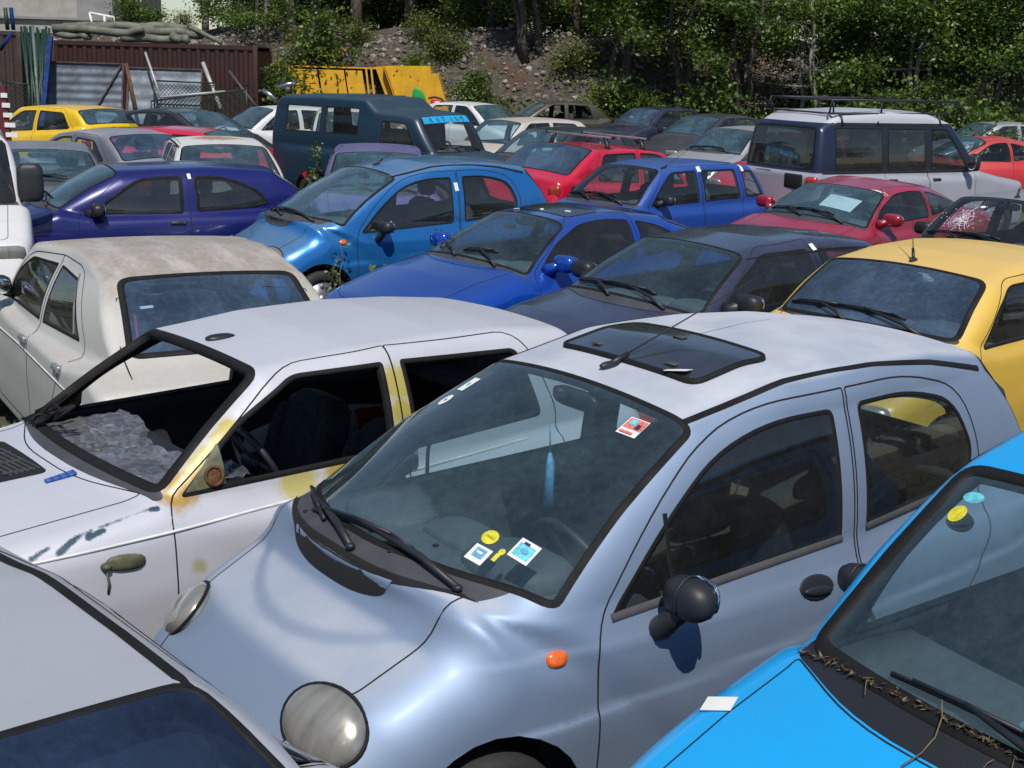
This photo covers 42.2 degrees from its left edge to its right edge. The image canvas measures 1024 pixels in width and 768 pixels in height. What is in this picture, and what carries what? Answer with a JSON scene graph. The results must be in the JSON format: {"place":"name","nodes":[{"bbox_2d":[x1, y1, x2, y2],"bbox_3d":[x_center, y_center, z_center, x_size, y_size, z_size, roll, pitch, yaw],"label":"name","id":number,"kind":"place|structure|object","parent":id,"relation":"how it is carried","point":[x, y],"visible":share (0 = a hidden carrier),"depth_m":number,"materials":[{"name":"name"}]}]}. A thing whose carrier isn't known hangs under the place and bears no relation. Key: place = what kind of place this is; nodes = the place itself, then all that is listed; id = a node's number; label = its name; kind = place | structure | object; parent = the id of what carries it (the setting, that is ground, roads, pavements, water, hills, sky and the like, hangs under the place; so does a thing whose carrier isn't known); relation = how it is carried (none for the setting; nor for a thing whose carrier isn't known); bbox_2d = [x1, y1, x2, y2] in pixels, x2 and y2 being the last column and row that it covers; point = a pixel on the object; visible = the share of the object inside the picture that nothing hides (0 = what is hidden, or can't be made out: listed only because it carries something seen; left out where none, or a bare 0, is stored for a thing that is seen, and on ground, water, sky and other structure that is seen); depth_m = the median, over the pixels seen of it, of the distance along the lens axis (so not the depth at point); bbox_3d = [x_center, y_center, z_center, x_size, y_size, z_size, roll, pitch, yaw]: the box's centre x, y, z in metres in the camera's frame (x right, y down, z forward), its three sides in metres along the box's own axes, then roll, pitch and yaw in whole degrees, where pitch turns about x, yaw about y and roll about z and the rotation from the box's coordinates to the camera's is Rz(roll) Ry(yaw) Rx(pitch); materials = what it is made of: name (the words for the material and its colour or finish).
{"place":"outdoors","nodes":[
{"label":"outdoors","id":0,"kind":"place"},
{"bbox_2d":[0,206,1023,495],"bbox_3d":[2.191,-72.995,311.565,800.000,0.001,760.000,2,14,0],"label":"ground","id":1,"kind":"structure","parent":0,"point":[12,418],"depth_m":9.01,"materials":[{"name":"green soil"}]},
{"bbox_2d":[0,86,17,140],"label":"warning board","id":2,"kind":"object","parent":1,"relation":"on","point":[6,125],"visible":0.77,"depth_m":20.66,"materials":[{"name":"white metal"}]},
{"bbox_2d":[0,130,43,286],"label":"parked van","id":3,"kind":"object","parent":1,"relation":"on","point":[21,184],"visible":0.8,"depth_m":12.41,"materials":[{"name":"white paint"}]},
{"bbox_2d":[31,25,39,104],"bbox_3d":[-13.303,-8.453,37.165,0.085,3.093,1.761,-4,15,-21],"label":"metal pole","id":4,"kind":"object","parent":1,"relation":"on","point":[35,62],"visible":0.65,"depth_m":37.25,"materials":[{"name":"green metal"}]},
{"bbox_2d":[39,36,52,125],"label":"steel beam","id":5,"kind":"structure","parent":1,"relation":"on","point":[45,88],"depth_m":37.02,"materials":[{"name":"blue metal"}]},
{"bbox_2d":[0,81,30,112],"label":"wire panel","id":6,"kind":"object","parent":5,"relation":"attached to","point":[28,89],"visible":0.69,"depth_m":36.04,"materials":[{"name":"green paint"}]},
{"bbox_2d":[7,140,99,190],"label":"parked car","id":7,"kind":"object","parent":1,"relation":"on","point":[66,166],"visible":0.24,"depth_m":15.69,"materials":[{"name":"blue paint"}]},
{"bbox_2d":[9,104,139,156],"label":"parked car","id":8,"kind":"object","parent":1,"relation":"on","point":[70,116],"visible":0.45,"depth_m":25.23,"materials":[{"name":"yellow paint"}]},
{"bbox_2d":[45,61,123,125],"bbox_3d":[-12.229,-8.126,37.959,2.231,2.098,0.584,2,14,0],"label":"sheet metal fence","id":9,"kind":"object","parent":1,"relation":"on","point":[94,83],"visible":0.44,"depth_m":37.99,"materials":[{"name":"metal"}]},
{"bbox_2d":[20,128,182,164],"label":"parked car","id":10,"kind":"object","parent":1,"relation":"on","point":[105,149],"visible":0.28,"depth_m":18.96,"materials":[{"name":"grey paint"}]},
{"bbox_2d":[126,67,202,126],"bbox_3d":[-9.839,-7.917,37.581,2.134,2.009,0.584,2,14,0],"label":"sheet metal fence","id":11,"kind":"object","parent":1,"relation":"on","point":[142,80],"visible":0.54,"depth_m":37.62,"materials":[{"name":"metal"}]},
{"bbox_2d":[0,546,338,767],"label":"parked car","id":12,"kind":"object","parent":1,"relation":"on","point":[87,680],"visible":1,"depth_m":2.77,"materials":[{"name":"silver metal"}]},
{"bbox_2d":[24,160,319,286],"bbox_3d":[-3.975,-1.671,14.083,3.807,1.345,1.815,-5,15,-26],"label":"parked car","id":13,"kind":"object","parent":1,"relation":"on","point":[184,197],"visible":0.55,"depth_m":13.53,"materials":[{"name":"blue paint"}]},
{"bbox_2d":[144,52,224,97],"bbox_3d":[-9.177,-8.545,36.846,2.378,1.245,0.560,4,14,9],"label":"bent pipe rack","id":14,"kind":"object","parent":1,"relation":"on","point":[155,82],"visible":0.82,"depth_m":36.89,"materials":[{"name":"metal"}]},
{"bbox_2d":[109,108,272,147],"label":"parked car","id":15,"kind":"object","parent":1,"relation":"on","point":[172,117],"visible":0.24,"depth_m":25.36,"materials":[{"name":"black paint"}]},
{"bbox_2d":[0,235,384,471],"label":"parked car","id":16,"kind":"object","parent":1,"relation":"on","point":[56,338],"visible":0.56,"depth_m":7.64,"materials":[{"name":"white paint"}]},
{"bbox_2d":[150,89,247,121],"bbox_3d":[-8.601,-7.690,36.477,2.675,0.899,0.048,2,14,0],"label":"wire panel","id":17,"kind":"object","parent":1,"relation":"on","point":[199,95],"visible":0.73,"depth_m":36.46,"materials":[{"name":"green paint"}]},
{"bbox_2d":[92,125,321,188],"bbox_3d":[-5.112,-3.680,22.378,3.825,1.269,1.637,5,14,15],"label":"parked car","id":18,"kind":"object","parent":1,"relation":"on","point":[184,131],"visible":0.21,"depth_m":21.91,"materials":[{"name":"paint"}]},
{"bbox_2d":[201,62,221,109],"bbox_3d":[-8.395,-8.343,37.140,0.121,1.290,0.940,-12,19,-44],"label":"steel post","id":19,"kind":"object","parent":1,"relation":"on","point":[207,74],"visible":0.88,"depth_m":37.13,"materials":[{"name":"silver metal"}]},
{"bbox_2d":[153,80,215,116],"bbox_3d":[-9.158,-7.981,37.131,1.744,0.976,0.048,2,14,0],"label":"wire panel","id":20,"kind":"object","parent":19,"relation":"attached to","point":[154,91],"visible":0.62,"depth_m":37.07,"materials":[{"name":"green paint"}]},
{"bbox_2d":[162,136,283,177],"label":"parked car","id":21,"kind":"object","parent":1,"relation":"on","point":[242,149],"visible":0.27,"depth_m":17.59,"materials":[{"name":"white paint"}]},
{"bbox_2d":[215,105,332,143],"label":"parked car","id":22,"kind":"object","parent":1,"relation":"on","point":[263,127],"visible":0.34,"depth_m":28.82,"materials":[{"name":"white paint"}]},
{"bbox_2d":[236,54,352,124],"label":"bush","id":23,"kind":"object","parent":1,"relation":"on","point":[272,83],"visible":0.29,"depth_m":40.17,"materials":[{"name":"green plant"}]},
{"bbox_2d":[304,141,325,183],"bbox_3d":[-2.993,-3.086,20.264,0.405,1.239,0.464,-8,17,-35],"label":"weed","id":24,"kind":"object","parent":1,"relation":"on","point":[312,170],"visible":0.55,"depth_m":20.19,"materials":[{"name":"green plant"}]},
{"bbox_2d":[0,296,652,639],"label":"parked car","id":25,"kind":"object","parent":1,"relation":"on","point":[122,538],"visible":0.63,"depth_m":5.59,"materials":[{"name":"white metal"}]},
{"bbox_2d":[63,418,237,480],"bbox_3d":[-1.577,0.267,5.545,0.454,0.042,1.224,-9,18,-38],"label":"plastic sheet","id":26,"kind":"object","parent":25,"relation":"on","point":[156,453],"visible":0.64,"depth_m":5.52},
{"bbox_2d":[288,65,375,107],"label":"steel bin","id":27,"kind":"object","parent":1,"relation":"on","point":[329,79],"visible":0.3,"depth_m":41.95,"materials":[{"name":"yellow metal"}]},
{"bbox_2d":[310,108,358,131],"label":"parked car","id":28,"kind":"object","parent":1,"relation":"on","point":[315,126],"visible":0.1,"depth_m":28.20,"materials":[{"name":"white paint"}]},
{"bbox_2d":[314,143,440,212],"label":"parked car","id":29,"kind":"object","parent":1,"relation":"on","point":[354,192],"visible":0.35,"depth_m":16.16,"materials":[{"name":"paint"}]},
{"bbox_2d":[230,153,547,303],"bbox_3d":[-1.264,-1.558,13.486,3.486,1.564,1.864,-8,17,-35],"label":"parked car","id":30,"kind":"object","parent":1,"relation":"on","point":[379,227],"visible":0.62,"depth_m":12.90,"materials":[{"name":"paint"}]},
{"bbox_2d":[272,93,526,199],"bbox_3d":[-1.773,-3.550,20.876,4.293,1.920,1.741,11,17,34],"label":"parked van","id":31,"kind":"object","parent":1,"relation":"on","point":[423,120],"visible":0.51,"depth_m":20.65,"materials":[{"name":"blue paint"}]},
{"bbox_2d":[430,101,536,144],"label":"parked car","id":32,"kind":"object","parent":1,"relation":"on","point":[455,132],"visible":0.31,"depth_m":33.30,"materials":[{"name":"white paint"}]},
{"bbox_2d":[325,202,689,308],"bbox_3d":[0.253,-0.872,11.412,3.986,1.298,1.870,-9,17,-38],"label":"parked car","id":33,"kind":"object","parent":1,"relation":"on","point":[504,259],"visible":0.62,"depth_m":10.85,"materials":[{"name":"blue paint"}]},
{"bbox_2d":[482,94,557,117],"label":"bush","id":34,"kind":"object","parent":1,"relation":"on","point":[524,114],"visible":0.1,"depth_m":40.52,"materials":[{"name":"green plant"}]},
{"bbox_2d":[451,117,600,152],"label":"parked car","id":35,"kind":"object","parent":1,"relation":"on","point":[495,145],"visible":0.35,"depth_m":26.32,"materials":[{"name":"beige paint"}]},
{"bbox_2d":[496,101,611,134],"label":"parked car","id":36,"kind":"object","parent":1,"relation":"on","point":[596,117],"visible":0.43,"depth_m":38.46,"materials":[{"name":"brown paint"}]},
{"bbox_2d":[495,126,647,173],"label":"parked car","id":37,"kind":"object","parent":1,"relation":"on","point":[548,160],"visible":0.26,"depth_m":22.99,"materials":[{"name":"paint"}]},
{"bbox_2d":[483,130,687,202],"bbox_3d":[1.424,-2.708,18.597,3.957,1.548,1.681,-8,18,-42],"label":"parked car","id":38,"kind":"object","parent":1,"relation":"on","point":[554,186],"visible":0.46,"depth_m":17.61,"materials":[{"name":"paint"}]},
{"bbox_2d":[153,257,1023,767],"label":"parked car","id":39,"kind":"object","parent":1,"relation":"on","point":[603,591],"visible":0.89,"depth_m":4.38,"materials":[{"name":"silver metal"}]},
{"bbox_2d":[556,56,651,122],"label":"bush","id":40,"kind":"object","parent":1,"relation":"on","point":[610,89],"visible":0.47,"depth_m":40.30,"materials":[{"name":"green plant"}]},
{"bbox_2d":[598,73,688,122],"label":"bush","id":41,"kind":"object","parent":1,"relation":"on","point":[650,102],"visible":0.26,"depth_m":40.37,"materials":[{"name":"green plant"}]},
{"bbox_2d":[598,107,708,144],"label":"parked car","id":42,"kind":"object","parent":1,"relation":"on","point":[662,116],"visible":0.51,"depth_m":35.75,"materials":[{"name":"blue paint"}]},
{"bbox_2d":[556,150,765,227],"bbox_3d":[1.634,-2.090,16.165,3.326,1.503,1.684,-10,17,-40],"label":"parked car","id":43,"kind":"object","parent":1,"relation":"on","point":[698,201],"visible":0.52,"depth_m":16.01,"materials":[{"name":"blue paint"}]},
{"bbox_2d":[638,113,759,157],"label":"parked car","id":44,"kind":"object","parent":1,"relation":"on","point":[666,142],"visible":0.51,"depth_m":30.11,"materials":[{"name":"grey paint"}]},
{"bbox_2d":[639,71,766,125],"bbox_3d":[6.010,-7.993,39.680,3.897,3.282,3.493,9,15,27],"label":"bush","id":45,"kind":"object","parent":1,"relation":"on","point":[709,95],"visible":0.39,"depth_m":39.55,"materials":[{"name":"green plant"}]},
{"bbox_2d":[668,126,754,182],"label":"parked car","id":46,"kind":"object","parent":1,"relation":"on","point":[736,152],"visible":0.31,"depth_m":25.02,"materials":[{"name":"silver metal"}]},
{"bbox_2d":[504,224,928,421],"bbox_3d":[1.407,-0.444,9.714,3.977,1.334,1.870,-9,17,-37],"label":"parked car","id":47,"kind":"object","parent":1,"relation":"on","point":[689,270],"visible":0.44,"depth_m":9.43,"materials":[{"name":"paint"}]},
{"bbox_2d":[707,153,747,185],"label":"parked car","id":48,"kind":"object","parent":1,"relation":"on","point":[723,177],"visible":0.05,"depth_m":22.19,"materials":[{"name":"paint"}]},
{"bbox_2d":[662,0,830,125],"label":"tree","id":49,"kind":"object","parent":1,"relation":"on","point":[732,49],"visible":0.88,"depth_m":39.52,"materials":[{"name":"green plant"}]},
{"bbox_2d":[740,0,883,125],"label":"tree","id":50,"kind":"object","parent":1,"relation":"on","point":[811,69],"visible":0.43,"depth_m":39.43,"materials":[{"name":"green plant"}]},
{"bbox_2d":[630,431,1023,767],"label":"parked car","id":51,"kind":"object","parent":1,"relation":"on","point":[961,651],"visible":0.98,"depth_m":3.56,"materials":[{"name":"paint"}]},
{"bbox_2d":[797,644,1023,767],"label":"leaf litter","id":52,"kind":"object","parent":51,"relation":"on","point":[904,699],"visible":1,"depth_m":3.23,"materials":[{"name":"brown plant"}]},
{"bbox_2d":[730,175,990,244],"bbox_3d":[3.916,-1.718,15.375,4.174,1.288,1.893,-12,21,-43],"label":"parked car","id":53,"kind":"object","parent":1,"relation":"on","point":[874,211],"visible":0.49,"depth_m":14.97,"materials":[{"name":"red paint"}]},
{"bbox_2d":[834,65,928,111],"bbox_3d":[9.830,-7.090,36.430,3.897,3.282,3.492,-7,16,-33],"label":"bush","id":54,"kind":"object","parent":1,"relation":"on","point":[886,105],"visible":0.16,"depth_m":35.88,"materials":[{"name":"green plant"}]},
{"bbox_2d":[742,95,1022,229],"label":"parked car","id":55,"kind":"object","parent":1,"relation":"on","point":[790,150],"visible":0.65,"depth_m":18.67,"materials":[{"name":"white paint"}]},
{"bbox_2d":[798,0,966,107],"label":"tree","id":56,"kind":"object","parent":1,"relation":"on","point":[871,9],"visible":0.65,"depth_m":38.86,"materials":[{"name":"green plant"}]},
{"bbox_2d":[770,215,1023,434],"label":"parked car","id":57,"kind":"object","parent":1,"relation":"on","point":[970,297],"visible":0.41,"depth_m":8.38,"materials":[{"name":"yellow paint"}]},
{"bbox_2d":[815,0,1018,135],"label":"tree","id":58,"kind":"object","parent":1,"relation":"on","point":[923,7],"visible":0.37,"depth_m":37.54,"materials":[{"name":"green plant"}]},
{"bbox_2d":[892,0,1023,120],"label":"tree","id":59,"kind":"object","parent":1,"relation":"on","point":[958,62],"visible":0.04,"depth_m":40.24,"materials":[{"name":"green plant"}]},
{"bbox_2d":[907,76,1016,136],"bbox_3d":[11.759,-6.563,34.875,3.572,3.009,3.201,12,17,35],"label":"bush","id":60,"kind":"object","parent":1,"relation":"on","point":[958,110],"visible":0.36,"depth_m":34.70,"materials":[{"name":"green plant"}]},
{"bbox_2d":[913,0,1023,135],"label":"tree","id":61,"kind":"object","parent":1,"relation":"on","point":[984,49],"visible":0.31,"depth_m":37.15,"materials":[{"name":"green plant"}]},
{"bbox_2d":[913,186,1023,281],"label":"parked car","id":62,"kind":"object","parent":1,"relation":"on","point":[1006,200],"visible":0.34,"depth_m":13.04,"materials":[{"name":"black metal"}]},
{"bbox_2d":[950,0,1023,135],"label":"tree","id":63,"kind":"object","parent":1,"relation":"on","point":[1017,50],"visible":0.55,"depth_m":36.92,"materials":[{"name":"green plant"}]},
{"bbox_2d":[956,121,1023,153],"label":"parked car","id":64,"kind":"object","parent":1,"relation":"on","point":[1004,125],"visible":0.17,"depth_m":32.20,"materials":[{"name":"silver metal"}]},
{"bbox_2d":[959,136,1023,189],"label":"parked car","id":65,"kind":"object","parent":1,"relation":"on","point":[1007,161],"visible":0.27,"depth_m":24.67,"materials":[{"name":"red paint"}]},
{"bbox_2d":[963,109,1023,153],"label":"bush","id":66,"kind":"object","parent":1,"relation":"on","point":[999,134],"visible":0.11,"depth_m":28.38,"materials":[{"name":"green plant"}]},
{"bbox_2d":[11,24,1023,135],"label":"bank","id":67,"kind":"structure","parent":0,"point":[510,59],"depth_m":43.06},
{"bbox_2d":[0,31,40,115],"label":"shipping container","id":68,"kind":"object","parent":67,"relation":"on","point":[12,67],"visible":0.44,"depth_m":41.01,"materials":[{"name":"metal"}]},
{"bbox_2d":[0,0,161,32],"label":"building","id":69,"kind":"structure","parent":67,"relation":"on","point":[40,14],"depth_m":57.91,"materials":[{"name":"grey concrete"}]},
{"bbox_2d":[104,0,169,22],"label":"bush","id":70,"kind":"object","parent":67,"relation":"on","point":[136,14],"visible":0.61,"depth_m":44.37,"materials":[{"name":"green plant"}]},
{"bbox_2d":[51,40,272,127],"bbox_3d":[-10.515,-8.993,40.291,6.079,2.590,2.420,2,14,0],"label":"shipping container","id":71,"kind":"object","parent":67,"relation":"on","point":[243,64],"visible":0.45,"depth_m":38.97,"materials":[{"name":"metal"}]},
{"bbox_2d":[53,32,91,39],"bbox_3d":[-12.938,-10.272,39.071,1.108,0.289,0.273,2,14,0],"label":"grey pipe","id":72,"kind":"object","parent":71,"relation":"on","point":[70,35],"visible":1,"depth_m":38.99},
{"bbox_2d":[51,24,144,36],"bbox_3d":[-12.130,-10.395,38.985,2.745,0.373,0.315,2,14,0],"label":"grey pipe","id":73,"kind":"object","parent":71,"relation":"on","point":[103,31],"visible":1,"depth_m":38.90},
{"bbox_2d":[89,21,153,28],"bbox_3d":[-11.631,-10.622,39.595,1.984,0.368,0.337,2,14,0],"label":"grey pipe","id":74,"kind":"object","parent":71,"relation":"on","point":[120,25],"visible":0.41,"depth_m":39.48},
{"bbox_2d":[120,34,177,43],"bbox_3d":[-10.668,-10.174,39.131,1.692,0.280,0.314,2,14,0],"label":"grey pipe","id":75,"kind":"object","parent":71,"relation":"on","point":[151,38],"visible":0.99,"depth_m":39.04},
{"bbox_2d":[141,27,185,35],"bbox_3d":[-10.437,-10.396,39.230,1.667,0.316,0.313,2,14,0],"label":"grey pipe","id":76,"kind":"object","parent":75,"relation":"on","point":[166,31],"visible":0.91,"depth_m":39.12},
{"bbox_2d":[167,4,198,28],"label":"bush","id":77,"kind":"object","parent":67,"relation":"on","point":[186,20],"visible":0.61,"depth_m":48.24,"materials":[{"name":"green plant"}]},
{"bbox_2d":[185,0,297,32],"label":"tree","id":78,"kind":"object","parent":67,"relation":"on","point":[217,11],"visible":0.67,"depth_m":44.60,"materials":[{"name":"green plant"}]},
{"bbox_2d":[224,0,317,35],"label":"tree","id":79,"kind":"object","parent":67,"relation":"on","point":[271,17],"visible":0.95,"depth_m":43.68,"materials":[{"name":"green plant"}]},
{"bbox_2d":[272,44,313,79],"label":"bush","id":80,"kind":"object","parent":67,"relation":"on","point":[285,61],"visible":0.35,"depth_m":42.09,"materials":[{"name":"green plant"}]},
{"bbox_2d":[263,0,393,28],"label":"bush","id":81,"kind":"object","parent":67,"relation":"on","point":[346,5],"visible":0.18,"depth_m":53.50,"materials":[{"name":"green plant"}]},
{"bbox_2d":[277,0,385,77],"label":"bush","id":82,"kind":"object","parent":67,"relation":"on","point":[324,18],"visible":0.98,"depth_m":42.18,"materials":[{"name":"green plant"}]},
{"bbox_2d":[338,12,383,47],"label":"bush","id":83,"kind":"object","parent":67,"relation":"on","point":[357,32],"visible":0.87,"depth_m":43.41,"materials":[{"name":"green plant"}]},
{"bbox_2d":[309,0,417,29],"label":"bush","id":84,"kind":"object","parent":67,"relation":"on","point":[385,22],"visible":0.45,"depth_m":54.35,"materials":[{"name":"green plant"}]},
{"bbox_2d":[383,66,448,110],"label":"steel bin","id":85,"kind":"object","parent":67,"relation":"on","point":[425,83],"visible":0.59,"depth_m":41.38,"materials":[{"name":"yellow metal"}]},
{"bbox_2d":[364,0,470,30],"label":"bush","id":86,"kind":"object","parent":67,"relation":"on","point":[418,3],"visible":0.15,"depth_m":52.71,"materials":[{"name":"green plant"}]},
{"bbox_2d":[393,41,452,95],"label":"bush","id":87,"kind":"object","parent":67,"relation":"on","point":[411,60],"visible":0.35,"depth_m":42.05,"materials":[{"name":"green plant"}]},
{"bbox_2d":[401,4,455,48],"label":"bush","id":88,"kind":"object","parent":67,"relation":"on","point":[420,24],"visible":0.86,"depth_m":43.76,"materials":[{"name":"green plant"}]},
{"bbox_2d":[410,19,480,71],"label":"bush","id":89,"kind":"object","parent":67,"relation":"on","point":[451,54],"visible":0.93,"depth_m":43.09,"materials":[{"name":"green plant"}]},
{"bbox_2d":[448,60,514,118],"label":"bush","id":90,"kind":"object","parent":67,"relation":"on","point":[476,78],"visible":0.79,"depth_m":41.70,"materials":[{"name":"green plant"}]},
{"bbox_2d":[15,19,951,128],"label":"rubble","id":91,"kind":"object","parent":67,"relation":"on","point":[400,40],"visible":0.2,"depth_m":43.31,"materials":[{"name":"grey stone"}]},
{"bbox_2d":[416,0,553,35],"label":"bush","id":92,"kind":"object","parent":67,"relation":"on","point":[507,21],"visible":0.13,"depth_m":51.00,"materials":[{"name":"green plant"}]},
{"bbox_2d":[431,0,573,29],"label":"tree","id":93,"kind":"object","parent":67,"relation":"on","point":[491,13],"visible":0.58,"depth_m":45.56,"materials":[{"name":"green plant"}]},
{"bbox_2d":[512,0,543,63],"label":"tree","id":94,"kind":"object","parent":67,"relation":"on","point":[521,18],"visible":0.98,"depth_m":42.91,"materials":[{"name":"brown plant"}]},
{"bbox_2d":[503,1,615,36],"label":"bush","id":95,"kind":"object","parent":67,"relation":"on","point":[555,28],"visible":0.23,"depth_m":49.48,"materials":[{"name":"green plant"}]},
{"bbox_2d":[496,0,630,44],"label":"tree","id":96,"kind":"object","parent":67,"relation":"on","point":[546,6],"visible":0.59,"depth_m":43.92,"materials":[{"name":"green plant"}]},
{"bbox_2d":[528,25,618,90],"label":"bush","id":97,"kind":"object","parent":67,"relation":"on","point":[569,56],"visible":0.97,"depth_m":42.48,"materials":[{"name":"green plant"}]},
{"bbox_2d":[530,2,622,36],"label":"bush","id":98,"kind":"object","parent":67,"relation":"on","point":[594,21],"visible":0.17,"depth_m":49.64,"materials":[{"name":"green plant"}]},
{"bbox_2d":[589,0,714,97],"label":"tree","id":99,"kind":"object","parent":67,"relation":"on","point":[627,60],"visible":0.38,"depth_m":41.80,"materials":[{"name":"green plant"}]},
{"bbox_2d":[597,0,755,114],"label":"tree","id":100,"kind":"object","parent":67,"relation":"on","point":[654,28],"visible":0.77,"depth_m":40.03,"materials":[{"name":"green plant"}]},
{"bbox_2d":[787,0,946,106],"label":"tree","id":101,"kind":"object","parent":67,"relation":"on","point":[888,83],"visible":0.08,"depth_m":41.48,"materials":[{"name":"green plant"}]},
{"bbox_2d":[161,0,1023,41],"label":"sky","id":102,"kind":"structure","parent":0,"point":[171,5],"materials":[{"name":"white"}]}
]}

